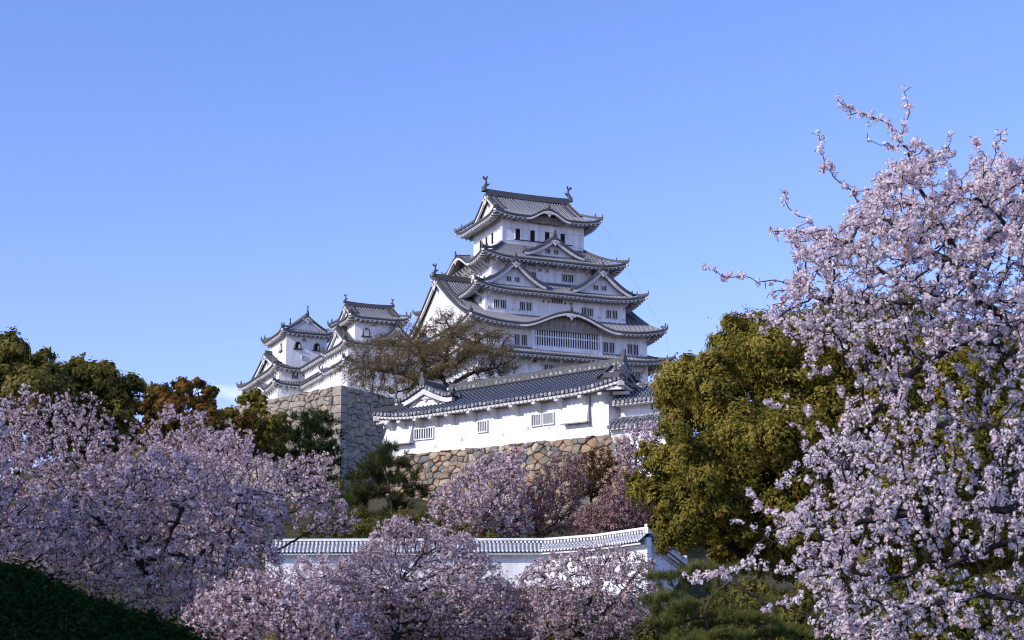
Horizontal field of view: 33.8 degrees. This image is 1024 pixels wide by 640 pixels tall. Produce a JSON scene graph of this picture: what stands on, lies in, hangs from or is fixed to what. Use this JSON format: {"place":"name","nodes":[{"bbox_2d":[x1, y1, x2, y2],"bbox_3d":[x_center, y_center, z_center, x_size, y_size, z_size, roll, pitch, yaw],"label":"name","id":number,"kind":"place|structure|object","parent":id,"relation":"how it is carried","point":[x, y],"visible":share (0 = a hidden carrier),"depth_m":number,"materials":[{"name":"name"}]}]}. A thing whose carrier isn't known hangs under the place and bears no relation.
{"place":"outdoors","nodes":[
{"label":"outdoors","id":0,"kind":"place"},
{"bbox_2d":[0,395,823,497],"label":"terrace ground","id":1,"kind":"structure","parent":0,"point":[22,474],"depth_m":194.81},
{"bbox_2d":[330,306,524,395],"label":"budding tree","id":2,"kind":"object","parent":1,"relation":"on","point":[421,349],"visible":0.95,"depth_m":177.98,"materials":[{"name":"plant"}]},
{"bbox_2d":[410,176,675,389],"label":"castle keep","id":3,"kind":"structure","parent":1,"relation":"on","point":[541,283],"depth_m":230.21,"materials":[{"name":"paint"}]},
{"bbox_2d":[416,344,442,383],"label":"connecting gallery","id":4,"kind":"object","parent":3,"relation":"attached to","point":[429,362],"visible":0.09,"depth_m":232.12,"materials":[{"name":"white paint"}]},
{"bbox_2d":[0,495,1023,639],"bbox_3d":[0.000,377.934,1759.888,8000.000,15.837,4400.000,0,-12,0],"label":"ground","id":5,"kind":"structure","parent":0,"point":[421,505],"depth_m":90.51,"materials":[{"name":"green plant"}]},
{"bbox_2d":[0,419,83,565],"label":"cherry tree","id":6,"kind":"object","parent":5,"relation":"on","point":[7,493],"visible":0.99,"depth_m":24.87,"materials":[{"name":"pink plant"}]},
{"bbox_2d":[0,326,97,496],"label":"camphor tree","id":7,"kind":"object","parent":5,"relation":"on","point":[21,363],"visible":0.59,"depth_m":115.63,"materials":[{"name":"green plant"}]},
{"bbox_2d":[63,352,150,496],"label":"camphor tree","id":8,"kind":"object","parent":5,"relation":"on","point":[107,385],"visible":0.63,"depth_m":118.82,"materials":[{"name":"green plant"}]},
{"bbox_2d":[0,547,225,639],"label":"clipped hedge","id":9,"kind":"object","parent":5,"relation":"on","point":[38,604],"visible":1,"depth_m":8.40,"materials":[{"name":"green plant"}]},
{"bbox_2d":[0,383,231,600],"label":"cherry tree","id":10,"kind":"object","parent":5,"relation":"on","point":[92,453],"visible":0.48,"depth_m":43.06,"materials":[{"name":"pink plant"}]},
{"bbox_2d":[20,444,293,620],"bbox_3d":[-5.943,4.857,28.114,4.621,5.667,4.480,0,-12,0],"label":"cherry tree","id":11,"kind":"object","parent":5,"relation":"on","point":[140,557],"visible":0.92,"depth_m":27.80,"materials":[{"name":"pink plant"}]},
{"bbox_2d":[146,381,173,408],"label":"evergreen tree","id":12,"kind":"object","parent":5,"relation":"on","point":[152,387],"visible":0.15,"depth_m":146.26,"materials":[{"name":"green plant"}]},
{"bbox_2d":[135,383,187,461],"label":"camphor tree","id":13,"kind":"object","parent":5,"relation":"on","point":[156,399],"visible":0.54,"depth_m":118.31,"materials":[{"name":"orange plant"}]},
{"bbox_2d":[169,376,220,410],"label":"camphor tree","id":14,"kind":"object","parent":5,"relation":"on","point":[182,385],"visible":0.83,"depth_m":122.96,"materials":[{"name":"orange plant"}]},
{"bbox_2d":[171,397,260,480],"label":"camphor tree","id":15,"kind":"object","parent":5,"relation":"on","point":[248,419],"visible":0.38,"depth_m":116.80,"materials":[{"name":"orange plant"}]},
{"bbox_2d":[236,388,270,479],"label":"camphor tree","id":16,"kind":"object","parent":5,"relation":"on","point":[257,406],"visible":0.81,"depth_m":132.67,"materials":[{"name":"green plant"}]},
{"bbox_2d":[162,423,361,639],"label":"cherry tree","id":17,"kind":"object","parent":5,"relation":"on","point":[244,456],"visible":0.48,"depth_m":38.59,"materials":[{"name":"pink plant"}]},
{"bbox_2d":[258,633,278,639],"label":"round bush","id":18,"kind":"object","parent":5,"relation":"on","point":[272,637],"visible":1,"depth_m":19.65,"materials":[{"name":"green plant"}]},
{"bbox_2d":[253,411,295,487],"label":"camphor tree","id":19,"kind":"object","parent":5,"relation":"on","point":[273,432],"visible":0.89,"depth_m":120.29,"materials":[{"name":"green plant"}]},
{"bbox_2d":[178,562,375,639],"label":"cherry tree","id":20,"kind":"object","parent":5,"relation":"on","point":[261,612],"visible":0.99,"depth_m":21.20,"materials":[{"name":"pink plant"}]},
{"bbox_2d":[217,385,395,497],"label":"stone rampart","id":21,"kind":"object","parent":5,"relation":"on","point":[366,433],"visible":0.11,"depth_m":153.23,"materials":[{"name":"grey stone"}]},
{"bbox_2d":[235,306,332,405],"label":"keep","id":22,"kind":"structure","parent":21,"relation":"on","point":[296,345],"depth_m":248.87,"materials":[{"name":"white paint"}]},
{"bbox_2d":[299,354,328,391],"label":"connecting gallery","id":23,"kind":"object","parent":22,"relation":"attached to","point":[314,379],"visible":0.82,"depth_m":239.58,"materials":[{"name":"white paint"}]},
{"bbox_2d":[319,294,419,397],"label":"keep","id":24,"kind":"structure","parent":21,"relation":"on","point":[354,320],"depth_m":230.12,"materials":[{"name":"white paint"}]},
{"bbox_2d":[278,405,348,493],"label":"pine tree","id":25,"kind":"object","parent":5,"relation":"on","point":[311,426],"visible":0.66,"depth_m":129.48,"materials":[{"name":"green plant"}]},
{"bbox_2d":[298,477,348,497],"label":"evergreen shrub","id":26,"kind":"object","parent":5,"relation":"on","point":[342,487],"visible":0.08,"depth_m":120.11,"materials":[{"name":"green plant"}]},
{"bbox_2d":[276,551,384,639],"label":"cherry tree","id":27,"kind":"object","parent":5,"relation":"on","point":[315,576],"visible":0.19,"depth_m":54.26,"materials":[{"name":"pink plant"}]},
{"bbox_2d":[298,578,368,639],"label":"evergreen shrub","id":28,"kind":"object","parent":5,"relation":"on","point":[356,606],"visible":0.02,"depth_m":64.10,"materials":[{"name":"green plant"}]},
{"bbox_2d":[295,515,379,538],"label":"evergreen shrub","id":29,"kind":"object","parent":5,"relation":"on","point":[360,529],"visible":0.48,"depth_m":87.81,"materials":[{"name":"green plant"}]},
{"bbox_2d":[336,503,379,538],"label":"evergreen shrub","id":30,"kind":"object","parent":5,"relation":"on","point":[360,512],"visible":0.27,"depth_m":91.46,"materials":[{"name":"green plant"}]},
{"bbox_2d":[329,436,432,529],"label":"pine tree","id":31,"kind":"object","parent":5,"relation":"on","point":[376,462],"visible":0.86,"depth_m":92.70,"materials":[{"name":"green plant"}]},
{"bbox_2d":[363,505,441,537],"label":"evergreen shrub","id":32,"kind":"object","parent":5,"relation":"on","point":[414,518],"visible":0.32,"depth_m":89.04,"materials":[{"name":"green plant"}]},
{"bbox_2d":[364,595,456,639],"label":"evergreen shrub","id":33,"kind":"object","parent":5,"relation":"on","point":[423,628],"visible":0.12,"depth_m":61.86,"materials":[{"name":"green plant"}]},
{"bbox_2d":[312,513,520,639],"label":"cherry tree","id":34,"kind":"object","parent":5,"relation":"on","point":[396,591],"visible":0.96,"depth_m":47.77,"materials":[{"name":"pink plant"}]},
{"bbox_2d":[265,524,657,600],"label":"plaster wall","id":35,"kind":"structure","parent":5,"relation":"on","point":[514,556],"depth_m":83.54,"materials":[{"name":"paint"}]},
{"bbox_2d":[442,522,500,537],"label":"evergreen shrub","id":36,"kind":"object","parent":5,"relation":"on","point":[466,526],"visible":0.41,"depth_m":87.88,"materials":[{"name":"green plant"}]},
{"bbox_2d":[426,443,534,537],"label":"cherry tree","id":37,"kind":"object","parent":5,"relation":"on","point":[484,509],"visible":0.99,"depth_m":90.57,"materials":[{"name":"pink plant"}]},
{"bbox_2d":[446,576,537,639],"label":"cherry tree","id":38,"kind":"object","parent":5,"relation":"on","point":[519,627],"visible":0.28,"depth_m":52.06,"materials":[{"name":"pink plant"}]},
{"bbox_2d":[453,599,536,639],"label":"evergreen shrub","id":39,"kind":"object","parent":5,"relation":"on","point":[532,611],"visible":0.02,"depth_m":63.78,"materials":[{"name":"green plant"}]},
{"bbox_2d":[371,349,640,455],"label":"long turret","id":40,"kind":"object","parent":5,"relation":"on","point":[553,404],"visible":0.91,"depth_m":105.87,"materials":[{"name":"white paint"}]},
{"bbox_2d":[384,433,656,529],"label":"stone footing","id":41,"kind":"object","parent":5,"relation":"on","point":[442,466],"visible":0.34,"depth_m":103.34,"materials":[{"name":"beige stone"}]},
{"bbox_2d":[612,381,662,416],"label":"plaster wall","id":42,"kind":"structure","parent":41,"relation":"on","point":[638,401],"depth_m":100.70,"materials":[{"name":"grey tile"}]},
{"bbox_2d":[607,413,672,476],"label":"plaster wall","id":43,"kind":"structure","parent":41,"relation":"on","point":[616,425],"depth_m":99.59,"materials":[{"name":"white paint"}]},
{"bbox_2d":[492,451,593,537],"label":"cherry tree","id":44,"kind":"object","parent":5,"relation":"on","point":[544,508],"visible":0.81,"depth_m":92.47,"materials":[{"name":"pink plant"}]},
{"bbox_2d":[532,611,641,639],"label":"evergreen shrub","id":45,"kind":"object","parent":5,"relation":"on","point":[564,637],"visible":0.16,"depth_m":65.87,"materials":[{"name":"green plant"}]},
{"bbox_2d":[507,542,667,639],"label":"cherry tree","id":46,"kind":"object","parent":5,"relation":"on","point":[558,602],"visible":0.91,"depth_m":58.66,"materials":[{"name":"pink plant"}]},
{"bbox_2d":[568,445,618,527],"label":"russet tree","id":47,"kind":"object","parent":5,"relation":"on","point":[596,476],"visible":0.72,"depth_m":96.06,"materials":[{"name":"brown plant"}]},
{"bbox_2d":[571,463,660,534],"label":"cherry tree","id":48,"kind":"object","parent":5,"relation":"on","point":[632,514],"visible":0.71,"depth_m":89.36,"materials":[{"name":"pink plant"}]},
{"bbox_2d":[611,419,663,519],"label":"cherry tree","id":49,"kind":"object","parent":5,"relation":"on","point":[629,448],"visible":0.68,"depth_m":94.86,"materials":[{"name":"pink plant"}]},
{"bbox_2d":[632,597,704,639],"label":"evergreen shrub","id":50,"kind":"object","parent":5,"relation":"on","point":[652,635],"visible":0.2,"depth_m":57.71,"materials":[{"name":"green plant"}]},
{"bbox_2d":[652,534,688,591],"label":"plaster wall","id":51,"kind":"structure","parent":5,"relation":"on","point":[671,560],"depth_m":81.76,"materials":[{"name":"paint"}]},
{"bbox_2d":[695,572,794,639],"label":"evergreen shrub","id":52,"kind":"object","parent":5,"relation":"on","point":[743,598],"visible":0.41,"depth_m":50.03,"materials":[{"name":"green plant"}]},
{"bbox_2d":[636,558,855,639],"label":"pine tree","id":53,"kind":"object","parent":5,"relation":"on","point":[780,629],"visible":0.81,"depth_m":35.40,"materials":[{"name":"green plant"}]},
{"bbox_2d":[620,285,1023,617],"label":"camphor tree","id":54,"kind":"object","parent":5,"relation":"on","point":[692,487],"visible":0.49,"depth_m":53.06,"materials":[{"name":"green plant"}]},
{"bbox_2d":[772,563,880,639],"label":"evergreen shrub","id":55,"kind":"object","parent":5,"relation":"on","point":[791,616],"visible":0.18,"depth_m":44.79,"materials":[{"name":"green plant"}]},
{"bbox_2d":[682,85,1023,639],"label":"cherry tree","id":56,"kind":"object","parent":5,"relation":"on","point":[973,249],"visible":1,"depth_m":15.42,"materials":[{"name":"pink plant"}]},
{"bbox_2d":[869,566,1023,639],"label":"evergreen shrub","id":57,"kind":"object","parent":5,"relation":"on","point":[963,633],"visible":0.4,"depth_m":41.89,"materials":[{"name":"green plant"}]},
{"bbox_2d":[0,0,1023,475],"label":"sky","id":58,"kind":"structure","parent":0,"point":[180,180],"materials":[{"name":"blue"}]}
]}

